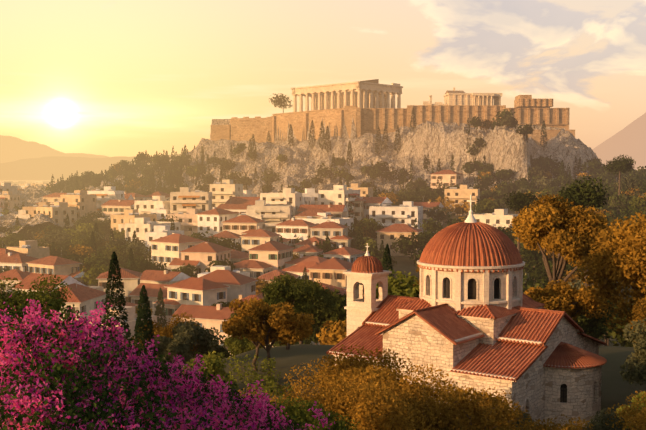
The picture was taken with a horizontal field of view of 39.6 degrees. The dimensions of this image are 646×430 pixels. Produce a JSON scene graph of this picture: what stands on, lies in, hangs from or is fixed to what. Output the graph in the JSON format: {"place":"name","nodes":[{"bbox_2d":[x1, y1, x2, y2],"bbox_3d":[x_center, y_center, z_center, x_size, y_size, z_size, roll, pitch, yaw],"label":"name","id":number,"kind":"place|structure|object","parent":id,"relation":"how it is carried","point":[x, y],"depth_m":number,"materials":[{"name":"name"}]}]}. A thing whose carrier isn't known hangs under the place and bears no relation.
{"place":"outdoors","nodes":[
{"label":"outdoors","id":0,"kind":"place"},
{"bbox_2d":[0,135,107,162],"bbox_3d":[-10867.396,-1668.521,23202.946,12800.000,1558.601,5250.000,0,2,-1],"label":"mountain","id":1,"kind":"structure","parent":0,"point":[12,149],"depth_m":24011.11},
{"bbox_2d":[0,154,181,179],"bbox_3d":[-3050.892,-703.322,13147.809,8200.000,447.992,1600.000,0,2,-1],"label":"mountain","id":2,"kind":"structure","parent":0,"point":[47,168],"depth_m":12841.96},
{"bbox_2d":[0,0,645,156],"label":"sky","id":3,"kind":"structure","parent":0,"point":[110,78],"materials":[{"name":"yellow"}]},
{"bbox_2d":[44,204,645,428],"bbox_3d":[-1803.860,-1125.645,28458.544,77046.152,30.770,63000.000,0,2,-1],"label":"ground","id":4,"kind":"structure","parent":0,"point":[616,389],"depth_m":73.38,"materials":[{"name":"green plant"}]},
{"bbox_2d":[0,183,44,188],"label":"city buildings","id":5,"kind":"structure","parent":4,"relation":"on","point":[22,186],"depth_m":856.45,"materials":[{"name":"paint"}]},
{"bbox_2d":[0,180,56,183],"bbox_3d":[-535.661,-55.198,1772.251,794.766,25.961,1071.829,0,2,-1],"label":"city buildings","id":6,"kind":"structure","parent":4,"relation":"on","point":[29,182],"depth_m":1504.53,"materials":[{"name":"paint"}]},
{"bbox_2d":[0,180,59,180],"bbox_3d":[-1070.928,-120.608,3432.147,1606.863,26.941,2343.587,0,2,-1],"label":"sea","id":7,"kind":"structure","parent":4,"relation":"on","point":[23,180],"depth_m":2905.95,"materials":[{"name":"liquid"}]},
{"bbox_2d":[0,182,65,194],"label":"city buildings","id":8,"kind":"structure","parent":4,"relation":"on","point":[7,187],"depth_m":465.80,"materials":[{"name":"paint"}]},
{"bbox_2d":[0,299,345,429],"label":"bougainvillea","id":9,"kind":"object","parent":4,"relation":"on","point":[58,380],"depth_m":11.13,"materials":[{"name":"plant"}]},
{"bbox_2d":[0,180,362,256],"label":"city buildings","id":10,"kind":"structure","parent":4,"relation":"on","point":[211,210],"depth_m":326.31,"materials":[{"name":"paint"}]},
{"bbox_2d":[0,215,364,356],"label":"city buildings","id":11,"kind":"structure","parent":4,"relation":"on","point":[266,255],"depth_m":226.25,"materials":[{"name":"paint"}]},
{"bbox_2d":[0,116,617,236],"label":"rocky hill","id":12,"kind":"structure","parent":4,"relation":"on","point":[506,147],"depth_m":494.51,"materials":[{"name":"grey stone"}]},
{"bbox_2d":[41,93,645,269],"bbox_3d":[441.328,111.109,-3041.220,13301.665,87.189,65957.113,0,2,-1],"label":"hill trees","id":13,"kind":"object","parent":12,"relation":"on","point":[541,166],"depth_m":453.95,"materials":[{"name":"green plant"}]},
{"bbox_2d":[291,79,402,111],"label":"greek temple","id":14,"kind":"structure","parent":12,"relation":"on","point":[372,93],"depth_m":561.60,"materials":[{"name":"stone"}]},
{"bbox_2d":[210,95,574,146],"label":"acropolis walls","id":15,"kind":"structure","parent":12,"relation":"on","point":[527,109],"depth_m":527.80,"materials":[{"name":"stone"}]},
{"bbox_2d":[423,87,501,104],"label":"ancient temple","id":16,"kind":"structure","parent":12,"relation":"on","point":[453,97],"depth_m":551.22,"materials":[{"name":"stone"}]},
{"bbox_2d":[0,194,645,429],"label":"trees","id":17,"kind":"object","parent":4,"relation":"on","point":[402,403],"depth_m":59.98,"materials":[{"name":"orange plant"}]},
{"bbox_2d":[0,154,645,361],"bbox_3d":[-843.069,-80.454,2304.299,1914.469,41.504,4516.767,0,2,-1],"label":"city trees","id":18,"kind":"object","parent":4,"relation":"on","point":[86,244],"depth_m":233.98,"materials":[{"name":"green plant"}]},
{"bbox_2d":[296,170,543,256],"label":"houses","id":19,"kind":"structure","parent":4,"relation":"on","point":[397,221],"depth_m":326.36,"materials":[{"name":"paint"}]},
{"bbox_2d":[326,195,606,428],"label":"church","id":20,"kind":"structure","parent":0,"point":[474,316],"depth_m":55.99,"materials":[{"name":"stone"}]},
{"bbox_2d":[592,112,645,169],"bbox_3d":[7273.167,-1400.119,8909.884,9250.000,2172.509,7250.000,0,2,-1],"label":"mountain","id":21,"kind":"structure","parent":0,"point":[630,139],"depth_m":11390.01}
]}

